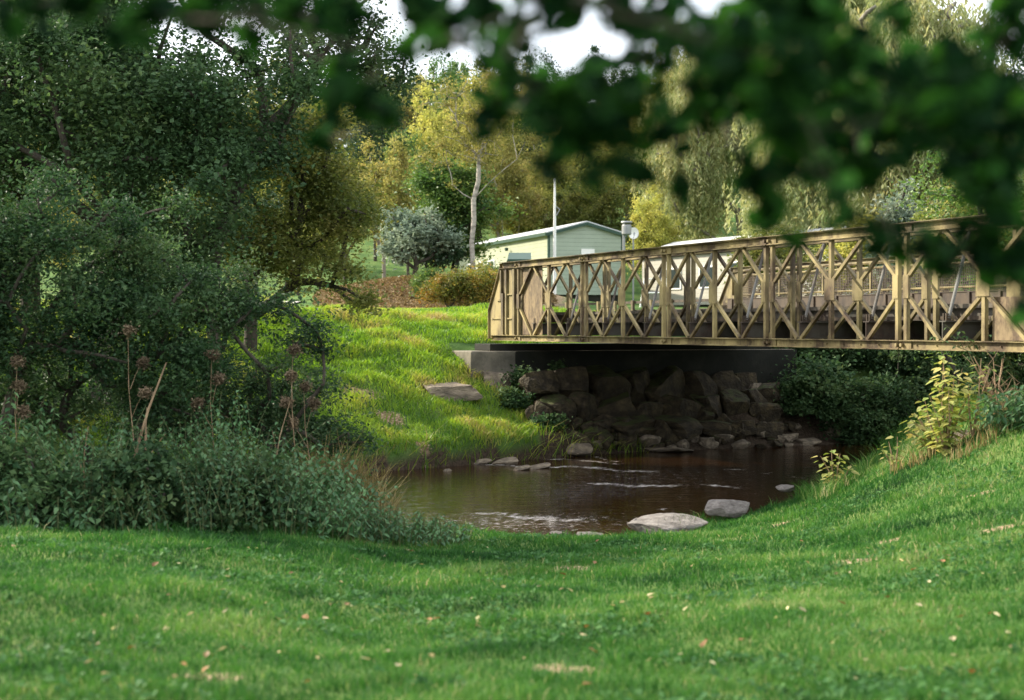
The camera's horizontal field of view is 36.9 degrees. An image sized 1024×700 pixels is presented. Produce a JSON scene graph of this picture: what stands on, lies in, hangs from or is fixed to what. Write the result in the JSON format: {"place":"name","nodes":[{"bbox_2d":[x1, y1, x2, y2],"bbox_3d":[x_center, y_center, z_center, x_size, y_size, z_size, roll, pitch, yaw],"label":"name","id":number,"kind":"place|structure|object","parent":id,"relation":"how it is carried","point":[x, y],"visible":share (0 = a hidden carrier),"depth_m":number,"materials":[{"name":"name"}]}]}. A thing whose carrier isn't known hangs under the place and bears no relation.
{"place":"outdoors","nodes":[
{"label":"outdoors","id":0,"kind":"place"},
{"bbox_2d":[0,169,1023,699],"bbox_3d":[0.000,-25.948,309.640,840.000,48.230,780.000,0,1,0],"label":"ground","id":1,"kind":"structure","parent":0,"point":[556,437],"depth_m":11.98,"materials":[{"name":"plant"}]},
{"bbox_2d":[9,351,34,441],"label":"dry stalk","id":2,"kind":"object","parent":1,"relation":"on","point":[18,360],"visible":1,"depth_m":14.61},
{"bbox_2d":[0,423,87,528],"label":"bramble bush","id":3,"kind":"object","parent":1,"relation":"on","point":[38,477],"visible":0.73,"depth_m":14.09,"materials":[{"name":"green plant"}]},
{"bbox_2d":[0,475,117,532],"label":"nettle clump","id":4,"kind":"object","parent":1,"relation":"on","point":[56,517],"visible":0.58,"depth_m":13.77,"materials":[{"name":"green plant"}]},
{"bbox_2d":[14,354,118,444],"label":"bramble bush","id":5,"kind":"object","parent":1,"relation":"on","point":[89,395],"visible":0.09,"depth_m":23.84,"materials":[{"name":"green plant"}]},
{"bbox_2d":[0,391,153,516],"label":"nettle clump","id":6,"kind":"object","parent":1,"relation":"on","point":[49,445],"visible":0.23,"depth_m":14.76,"materials":[{"name":"green plant"}]},
{"bbox_2d":[23,406,194,529],"bbox_3d":[-3.784,1.125,14.486,1.306,1.200,1.651,1,1,32],"label":"nettle clump","id":7,"kind":"object","parent":1,"relation":"on","point":[84,505],"visible":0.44,"depth_m":14.10,"materials":[{"name":"green plant"}]},
{"bbox_2d":[1,16,231,312],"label":"alder tree","id":8,"kind":"object","parent":1,"relation":"on","point":[20,198],"visible":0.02,"depth_m":29.27,"materials":[{"name":"green plant"}]},
{"bbox_2d":[0,99,271,472],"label":"willow shrub","id":9,"kind":"object","parent":1,"relation":"on","point":[91,317],"visible":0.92,"depth_m":15.31,"materials":[{"name":"green plant"}]},
{"bbox_2d":[0,196,271,466],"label":"willow shrub","id":10,"kind":"object","parent":1,"relation":"on","point":[62,424],"visible":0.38,"depth_m":16.07,"materials":[{"name":"green plant"}]},
{"bbox_2d":[120,321,153,450],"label":"dry stalk","id":11,"kind":"object","parent":1,"relation":"on","point":[143,361],"visible":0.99,"depth_m":14.89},
{"bbox_2d":[78,425,240,528],"bbox_3d":[-3.278,1.292,14.303,1.461,1.211,1.511,0,1,-13],"label":"bramble bush","id":12,"kind":"object","parent":1,"relation":"on","point":[156,475],"visible":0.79,"depth_m":14.03,"materials":[{"name":"green plant"}]},
{"bbox_2d":[108,465,242,533],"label":"nettle clump","id":13,"kind":"object","parent":1,"relation":"on","point":[194,514],"visible":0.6,"depth_m":13.87,"materials":[{"name":"green plant"}]},
{"bbox_2d":[0,0,382,407],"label":"alder tree","id":14,"kind":"object","parent":1,"relation":"on","point":[131,86],"visible":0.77,"depth_m":24.21,"materials":[{"name":"green plant"}]},
{"bbox_2d":[190,348,230,449],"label":"dry stalk","id":15,"kind":"object","parent":1,"relation":"on","point":[219,379],"visible":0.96,"depth_m":15.27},
{"bbox_2d":[148,387,329,521],"bbox_3d":[-2.888,1.040,15.225,1.432,1.381,2.126,0,1,28],"label":"nettle clump","id":16,"kind":"object","parent":1,"relation":"on","point":[207,439],"visible":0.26,"depth_m":15.07,"materials":[{"name":"green plant"}]},
{"bbox_2d":[72,232,422,485],"bbox_3d":[-2.955,0.360,16.624,3.990,3.374,2.390,0,1,0],"label":"willow shrub","id":17,"kind":"object","parent":1,"relation":"on","point":[246,312],"visible":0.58,"depth_m":16.54,"materials":[{"name":"green plant"}]},
{"bbox_2d":[168,442,331,533],"bbox_3d":[-2.496,1.391,14.539,1.555,1.053,1.833,0,1,0],"label":"bramble bush","id":18,"kind":"object","parent":1,"relation":"on","point":[245,490],"visible":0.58,"depth_m":14.40,"materials":[{"name":"green plant"}]},
{"bbox_2d":[168,423,345,535],"bbox_3d":[-2.407,1.202,14.339,1.613,1.043,1.684,-1,1,-42],"label":"nettle clump","id":19,"kind":"object","parent":1,"relation":"on","point":[276,509],"visible":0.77,"depth_m":14.28,"materials":[{"name":"green plant"}]},
{"bbox_2d":[140,27,428,352],"bbox_3d":[-4.533,-2.947,29.140,5.863,6.512,4.845,0,1,0],"label":"alder tree","id":20,"kind":"object","parent":1,"relation":"on","point":[341,216],"visible":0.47,"depth_m":28.60,"materials":[{"name":"green plant"}]},
{"bbox_2d":[279,340,302,474],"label":"dry stalk","id":21,"kind":"object","parent":1,"relation":"on","point":[294,349],"visible":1,"depth_m":15.61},
{"bbox_2d":[226,367,374,453],"bbox_3d":[-3.530,1.079,25.016,2.523,1.595,2.118,0,1,0],"label":"bramble bush","id":22,"kind":"object","parent":1,"relation":"on","point":[324,418],"visible":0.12,"depth_m":24.98,"materials":[{"name":"green plant"}]},
{"bbox_2d":[285,379,320,474],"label":"dry stalk","id":23,"kind":"object","parent":1,"relation":"on","point":[306,387],"visible":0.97,"depth_m":15.90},
{"bbox_2d":[243,437,376,527],"bbox_3d":[-2.075,1.347,15.447,1.272,0.980,1.685,1,1,42],"label":"nettle clump","id":24,"kind":"object","parent":1,"relation":"on","point":[325,479],"visible":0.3,"depth_m":15.41,"materials":[{"name":"green plant"}]},
{"bbox_2d":[178,0,457,347],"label":"alder tree","id":25,"kind":"object","parent":1,"relation":"on","point":[368,66],"visible":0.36,"depth_m":26.89,"materials":[{"name":"green plant"}]},
{"bbox_2d":[249,474,397,541],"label":"nettle clump","id":26,"kind":"object","parent":1,"relation":"on","point":[347,525],"visible":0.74,"depth_m":14.53,"materials":[{"name":"green plant"}]},
{"bbox_2d":[1,301,655,460],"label":"grass","id":27,"kind":"structure","parent":1,"relation":"on","point":[420,316],"depth_m":29.54,"materials":[{"name":"plant"}]},
{"bbox_2d":[260,428,397,502],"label":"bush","id":28,"kind":"object","parent":1,"relation":"on","point":[342,463],"visible":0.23,"depth_m":16.18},
{"bbox_2d":[320,492,405,545],"bbox_3d":[-1.464,1.668,15.231,0.894,0.533,1.247,0,1,24],"label":"weed mound","id":29,"kind":"object","parent":1,"relation":"on","point":[371,529],"visible":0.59,"depth_m":15.10,"materials":[{"name":"green plant"}]},
{"bbox_2d":[332,110,414,260],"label":"woodland tree","id":30,"kind":"object","parent":1,"relation":"on","point":[361,138],"visible":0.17,"depth_m":88.89,"materials":[{"name":"green plant"}]},
{"bbox_2d":[20,61,734,194],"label":"distant wood","id":31,"kind":"object","parent":1,"relation":"on","point":[317,104],"depth_m":123.41,"materials":[{"name":"green plant"}]},
{"bbox_2d":[353,122,421,277],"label":"woodland tree","id":32,"kind":"object","parent":1,"relation":"on","point":[396,175],"visible":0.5,"depth_m":56.59,"materials":[{"name":"yellow plant"}]},
{"bbox_2d":[379,114,433,275],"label":"woodland tree","id":33,"kind":"object","parent":1,"relation":"on","point":[412,155],"visible":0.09,"depth_m":59.60,"materials":[{"name":"green plant"}]},
{"bbox_2d":[379,57,438,143],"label":"woodland tree","id":34,"kind":"object","parent":1,"relation":"on","point":[410,114],"visible":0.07,"depth_m":91.45,"materials":[{"name":"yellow plant"}]},
{"bbox_2d":[362,509,459,546],"bbox_3d":[-1.115,1.818,15.723,1.219,0.414,0.891,1,1,35],"label":"weed mound","id":35,"kind":"object","parent":1,"relation":"on","point":[415,532],"visible":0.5,"depth_m":15.58,"materials":[{"name":"green plant"}]},
{"bbox_2d":[371,195,468,279],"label":"spreading shrub","id":36,"kind":"object","parent":1,"relation":"on","point":[402,236],"visible":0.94,"depth_m":48.22,"materials":[{"name":"green plant"}]},
{"bbox_2d":[401,263,441,298],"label":"autumn shrub","id":37,"kind":"object","parent":1,"relation":"on","point":[423,276],"visible":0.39,"depth_m":46.92,"materials":[{"name":"green plant"}]},
{"bbox_2d":[209,419,657,472],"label":"grass","id":38,"kind":"structure","parent":1,"relation":"on","point":[519,438],"depth_m":27.58,"materials":[{"name":"plant"}]},
{"bbox_2d":[312,273,557,307],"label":"leaf litter","id":39,"kind":"object","parent":1,"relation":"on","point":[391,281],"visible":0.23,"depth_m":47.80,"materials":[{"name":"plant"}]},
{"bbox_2d":[405,67,476,228],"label":"woodland tree","id":40,"kind":"object","parent":1,"relation":"on","point":[431,126],"visible":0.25,"depth_m":79.21,"materials":[{"name":"yellow plant"}]},
{"bbox_2d":[405,514,477,544],"bbox_3d":[-0.826,1.925,16.220,0.802,0.346,0.951,-1,1,-31],"label":"weed mound","id":41,"kind":"object","parent":1,"relation":"on","point":[450,537],"visible":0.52,"depth_m":16.11,"materials":[{"name":"green plant"}]},
{"bbox_2d":[409,260,481,306],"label":"autumn shrub","id":42,"kind":"object","parent":1,"relation":"on","point":[441,288],"visible":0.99,"depth_m":44.36,"materials":[{"name":"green plant"}]},
{"bbox_2d":[407,51,484,222],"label":"woodland tree","id":43,"kind":"object","parent":1,"relation":"on","point":[452,68],"visible":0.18,"depth_m":97.51,"materials":[{"name":"green plant"}]},
{"bbox_2d":[400,214,491,272],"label":"evergreen shrub","id":44,"kind":"object","parent":1,"relation":"on","point":[458,254],"visible":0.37,"depth_m":49.06,"materials":[{"name":"green plant"}]},
{"bbox_2d":[422,382,482,400],"bbox_3d":[-1.207,0.816,29.483,1.158,0.390,0.798,0,1,-20],"label":"boulder","id":45,"kind":"object","parent":1,"relation":"on","point":[455,390],"visible":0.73,"depth_m":29.19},
{"bbox_2d":[392,149,528,272],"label":"holly tree","id":46,"kind":"object","parent":1,"relation":"on","point":[442,197],"visible":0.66,"depth_m":49.54,"materials":[{"name":"green plant"}]},
{"bbox_2d":[404,56,539,272],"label":"birch tree","id":47,"kind":"object","parent":1,"relation":"on","point":[478,154],"visible":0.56,"depth_m":48.17,"materials":[{"name":"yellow plant"}]},
{"bbox_2d":[446,258,497,306],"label":"autumn shrub","id":48,"kind":"object","parent":1,"relation":"on","point":[484,295],"visible":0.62,"depth_m":44.83,"materials":[{"name":"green plant"}]},
{"bbox_2d":[441,61,519,242],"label":"woodland tree","id":49,"kind":"object","parent":1,"relation":"on","point":[469,112],"visible":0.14,"depth_m":83.11,"materials":[{"name":"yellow plant"}]},
{"bbox_2d":[468,56,541,162],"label":"woodland tree","id":50,"kind":"object","parent":1,"relation":"on","point":[523,133],"visible":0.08,"depth_m":102.02,"materials":[{"name":"green plant"}]},
{"bbox_2d":[472,124,547,237],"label":"woodland tree","id":51,"kind":"object","parent":1,"relation":"on","point":[518,181],"visible":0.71,"depth_m":78.28,"materials":[{"name":"green plant"}]},
{"bbox_2d":[0,0,1023,327],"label":"beech tree","id":52,"kind":"object","parent":1,"relation":"on","point":[938,88],"visible":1,"depth_m":2.34,"materials":[{"name":"green plant"}]},
{"bbox_2d":[0,426,1023,699],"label":"clover","id":53,"kind":"object","parent":1,"relation":"on","point":[832,684],"visible":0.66,"depth_m":9.59,"materials":[{"name":"green plant"}]},
{"bbox_2d":[493,381,535,411],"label":"ivy clump","id":54,"kind":"object","parent":1,"relation":"on","point":[513,398],"visible":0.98,"depth_m":29.69,"materials":[{"name":"green plant"}]},
{"bbox_2d":[488,159,557,237],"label":"woodland tree","id":55,"kind":"object","parent":1,"relation":"on","point":[510,227],"visible":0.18,"depth_m":81.33,"materials":[{"name":"green plant"}]},
{"bbox_2d":[518,370,559,395],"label":"boulder","id":56,"kind":"object","parent":1,"relation":"on","point":[541,382],"visible":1,"depth_m":29.79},
{"bbox_2d":[511,133,572,219],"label":"woodland tree","id":57,"kind":"object","parent":1,"relation":"on","point":[533,138],"visible":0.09,"depth_m":93.83,"materials":[{"name":"green plant"}]},
{"bbox_2d":[459,221,627,304],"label":"static caravan","id":58,"kind":"object","parent":1,"relation":"on","point":[583,237],"visible":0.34,"depth_m":60.57,"materials":[{"name":"pale green painted cladding"},{"name":"white paint"},{"name":"glass"}]},
{"bbox_2d":[528,411,572,433],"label":"ivy clump","id":59,"kind":"object","parent":1,"relation":"on","point":[542,420],"visible":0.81,"depth_m":29.09,"materials":[{"name":"green plant"}]},
{"bbox_2d":[537,394,576,425],"bbox_3d":[0.854,1.149,29.813,0.653,0.496,0.730,13,21,41],"label":"boulder","id":60,"kind":"object","parent":1,"relation":"on","point":[557,403],"visible":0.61,"depth_m":29.65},
{"bbox_2d":[532,178,596,228],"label":"woodland tree","id":61,"kind":"object","parent":1,"relation":"on","point":[560,221],"visible":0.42,"depth_m":79.39,"materials":[{"name":"green plant"}]},
{"bbox_2d":[554,366,588,396],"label":"boulder","id":62,"kind":"object","parent":1,"relation":"on","point":[576,379],"visible":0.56,"depth_m":30.25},
{"bbox_2d":[568,391,596,421],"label":"boulder","id":63,"kind":"object","parent":1,"relation":"on","point":[586,405],"visible":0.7,"depth_m":30.07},
{"bbox_2d":[536,143,631,210],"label":"woodland tree","id":64,"kind":"object","parent":1,"relation":"on","point":[600,152],"visible":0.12,"depth_m":87.12,"materials":[{"name":"green plant"}]},
{"bbox_2d":[556,164,649,247],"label":"woodland tree","id":65,"kind":"object","parent":1,"relation":"on","point":[602,211],"visible":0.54,"depth_m":77.24,"materials":[{"name":"green plant"}]},
{"bbox_2d":[584,365,631,400],"bbox_3d":[1.812,0.729,31.190,1.062,0.805,1.020,-18,21,-16],"label":"boulder","id":66,"kind":"object","parent":1,"relation":"on","point":[605,382],"visible":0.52,"depth_m":30.79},
{"bbox_2d":[597,391,635,416],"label":"boulder","id":67,"kind":"object","parent":1,"relation":"on","point":[620,405],"visible":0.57,"depth_m":30.53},
{"bbox_2d":[452,343,796,382],"bbox_3d":[2.425,0.554,32.458,7.580,1.400,1.360,0,1,-23],"label":"abutment","id":68,"kind":"object","parent":1,"relation":"on","point":[709,360],"visible":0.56,"depth_m":31.85,"materials":[{"name":"concrete"}]},
{"bbox_2d":[611,415,654,436],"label":"boulder","id":69,"kind":"object","parent":1,"relation":"on","point":[628,429],"visible":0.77,"depth_m":30.11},
{"bbox_2d":[617,367,649,401],"bbox_3d":[2.475,0.798,31.590,1.074,0.914,0.805,-1,1,-43],"label":"boulder","id":70,"kind":"object","parent":1,"relation":"on","point":[638,378],"visible":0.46,"depth_m":31.30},
{"bbox_2d":[624,185,684,273],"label":"woodland tree","id":71,"kind":"object","parent":1,"relation":"on","point":[652,222],"visible":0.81,"depth_m":67.53,"materials":[{"name":"yellow plant"}]},
{"bbox_2d":[645,365,684,399],"bbox_3d":[3.019,0.876,31.909,0.904,0.899,1.292,-11,10,41],"label":"boulder","id":72,"kind":"object","parent":1,"relation":"on","point":[669,380],"visible":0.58,"depth_m":31.65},
{"bbox_2d":[627,513,707,534],"bbox_3d":[1.791,2.032,17.733,0.935,0.204,0.689,1,9,4],"label":"slab stone","id":73,"kind":"object","parent":1,"relation":"on","point":[664,521],"visible":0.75,"depth_m":17.59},
{"bbox_2d":[649,394,701,418],"bbox_3d":[3.352,1.240,31.519,1.066,0.643,0.851,4,3,-39],"label":"boulder","id":74,"kind":"object","parent":1,"relation":"on","point":[684,407],"visible":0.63,"depth_m":31.17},
{"bbox_2d":[654,415,703,439],"bbox_3d":[3.277,1.525,30.993,0.975,0.391,1.081,7,9,36],"label":"boulder","id":75,"kind":"object","parent":1,"relation":"on","point":[684,427],"visible":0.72,"depth_m":30.66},
{"bbox_2d":[683,371,717,396],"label":"boulder","id":76,"kind":"object","parent":1,"relation":"on","point":[700,383],"visible":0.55,"depth_m":31.95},
{"bbox_2d":[685,394,722,419],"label":"boulder","id":77,"kind":"object","parent":1,"relation":"on","point":[711,403],"visible":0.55,"depth_m":31.57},
{"bbox_2d":[699,419,731,435],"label":"boulder","id":78,"kind":"object","parent":1,"relation":"on","point":[718,427],"visible":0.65,"depth_m":31.06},
{"bbox_2d":[704,499,749,517],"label":"rock","id":79,"kind":"object","parent":1,"relation":"on","point":[727,508],"visible":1,"depth_m":18.60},
{"bbox_2d":[710,370,743,394],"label":"boulder","id":80,"kind":"object","parent":1,"relation":"on","point":[723,380],"visible":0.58,"depth_m":32.32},
{"bbox_2d":[630,20,834,240],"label":"willow tree","id":81,"kind":"object","parent":1,"relation":"on","point":[703,166],"visible":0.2,"depth_m":70.32,"materials":[{"name":"green plant"}]},
{"bbox_2d":[719,388,749,416],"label":"boulder","id":82,"kind":"object","parent":1,"relation":"on","point":[734,402],"visible":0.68,"depth_m":31.86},
{"bbox_2d":[642,229,875,306],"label":"static caravan","id":83,"kind":"object","parent":1,"relation":"on","point":[677,291],"visible":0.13,"depth_m":63.11,"materials":[{"name":"metal"}]},
{"bbox_2d":[752,422,783,438],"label":"boulder","id":84,"kind":"object","parent":1,"relation":"on","point":[773,429],"visible":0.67,"depth_m":31.60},
{"bbox_2d":[720,222,817,296],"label":"field bush","id":85,"kind":"object","parent":1,"relation":"on","point":[780,255],"visible":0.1,"depth_m":40.60,"materials":[{"name":"green plant"}]},
{"bbox_2d":[761,350,875,418],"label":"bramble bush","id":86,"kind":"object","parent":1,"relation":"on","point":[812,387],"visible":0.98,"depth_m":32.19,"materials":[{"name":"green plant"}]},
{"bbox_2d":[722,0,941,237],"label":"willow tree","id":87,"kind":"object","parent":1,"relation":"on","point":[798,208],"visible":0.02,"depth_m":58.84,"materials":[{"name":"green plant"}]},
{"bbox_2d":[811,449,859,488],"bbox_3d":[3.967,1.494,18.823,0.557,0.560,0.290,0,1,-7],"label":"sapling","id":88,"kind":"object","parent":1,"relation":"on","point":[832,466],"visible":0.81,"depth_m":18.81,"materials":[{"name":"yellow plant"}]},
{"bbox_2d":[802,207,888,295],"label":"field bush","id":89,"kind":"object","parent":1,"relation":"on","point":[843,250],"visible":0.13,"depth_m":39.59,"materials":[{"name":"yellow plant"}]},
{"bbox_2d":[806,364,906,445],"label":"bramble bush","id":90,"kind":"object","parent":1,"relation":"on","point":[855,425],"visible":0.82,"depth_m":32.08,"materials":[{"name":"green plant"}]},
{"bbox_2d":[817,348,901,371],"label":"bramble bush","id":91,"kind":"object","parent":1,"relation":"on","point":[870,356],"visible":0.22,"depth_m":34.27,"materials":[{"name":"green plant"}]},
{"bbox_2d":[785,390,938,501],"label":"grass","id":92,"kind":"structure","parent":1,"relation":"on","point":[822,488],"depth_m":19.45,"materials":[{"name":"plant"}]},
{"bbox_2d":[846,176,936,293],"bbox_3d":[9.581,-2.211,38.028,2.805,4.114,2.690,0,1,29],"label":"cedar tree","id":93,"kind":"object","parent":1,"relation":"on","point":[893,214],"visible":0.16,"depth_m":37.62,"materials":[{"name":"green plant"}]},
{"bbox_2d":[844,349,944,443],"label":"bramble bush","id":94,"kind":"object","parent":1,"relation":"on","point":[901,401],"visible":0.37,"depth_m":32.81,"materials":[{"name":"green plant"}]},
{"bbox_2d":[804,0,1023,285],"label":"willow tree","id":95,"kind":"object","parent":1,"relation":"on","point":[928,27],"visible":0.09,"depth_m":43.05,"materials":[{"name":"green plant"}]},
{"bbox_2d":[863,349,971,377],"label":"bramble bush","id":96,"kind":"object","parent":1,"relation":"on","point":[910,362],"visible":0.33,"depth_m":34.59,"materials":[{"name":"green plant"}]},
{"bbox_2d":[870,356,965,415],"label":"bramble bush","id":97,"kind":"object","parent":1,"relation":"on","point":[927,370],"visible":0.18,"depth_m":33.67,"materials":[{"name":"green plant"}]},
{"bbox_2d":[898,401,940,452],"bbox_3d":[4.660,0.891,17.537,0.456,0.618,0.597,1,1,40],"label":"sapling","id":98,"kind":"object","parent":1,"relation":"on","point":[922,427],"visible":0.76,"depth_m":17.57,"materials":[{"name":"yellow plant"}]},
{"bbox_2d":[917,355,982,455],"bbox_3d":[4.856,0.632,17.014,0.701,1.161,0.595,0,1,18],"label":"sapling","id":99,"kind":"object","parent":1,"relation":"on","point":[945,441],"visible":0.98,"depth_m":16.98,"materials":[{"name":"yellow plant"}]},
{"bbox_2d":[879,68,1023,381],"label":"alder tree","id":100,"kind":"object","parent":1,"relation":"on","point":[947,196],"visible":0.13,"depth_m":31.30,"materials":[{"name":"green plant"}]},
{"bbox_2d":[899,175,1012,385],"bbox_3d":[9.702,-1.064,33.921,2.814,6.404,2.551,1,1,38],"label":"hazel tree","id":101,"kind":"object","parent":1,"relation":"on","point":[922,216],"visible":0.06,"depth_m":34.01,"materials":[{"name":"green plant"}]},
{"bbox_2d":[928,326,1023,395],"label":"weed mound","id":102,"kind":"object","parent":1,"relation":"on","point":[1014,365],"visible":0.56,"depth_m":18.08,"materials":[{"name":"green plant"}]},
{"bbox_2d":[957,364,995,435],"bbox_3d":[5.139,0.545,17.007,0.429,0.911,0.307,0,1,0],"label":"sapling","id":103,"kind":"object","parent":1,"relation":"on","point":[974,426],"visible":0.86,"depth_m":17.00,"materials":[{"name":"green plant"}]},
{"bbox_2d":[945,414,1020,465],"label":"grass tuft","id":104,"kind":"object","parent":1,"relation":"on","point":[958,453],"visible":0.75,"depth_m":16.40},
{"bbox_2d":[962,350,1019,413],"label":"dead shrub","id":105,"kind":"object","parent":1,"relation":"on","point":[987,384],"visible":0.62,"depth_m":17.30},
{"bbox_2d":[974,382,1023,430],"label":"weed mound","id":106,"kind":"object","parent":1,"relation":"on","point":[1015,409],"visible":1,"depth_m":16.22,"materials":[{"name":"green plant"}]},
{"bbox_2d":[111,0,1023,146],"label":"sky","id":107,"kind":"structure","parent":0,"point":[571,46],"materials":[{"name":"white"}]},
{"bbox_2d":[288,442,888,535],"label":"water","id":108,"kind":"structure","parent":0,"point":[608,493],"depth_m":23.68,"materials":[{"name":"liquid"}]},
{"bbox_3d":[9.255,0.834,16.435,7.500,1.530,1.400,0,1,-23],"label":"abutment","id":109,"kind":"object","parent":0,"visible":0},
{"bbox_2d":[488,215,1023,351],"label":"truss bridge","id":110,"kind":"structure","parent":109,"relation":"on","point":[739,313],"depth_m":23.60,"materials":[{"name":"beige paint"}]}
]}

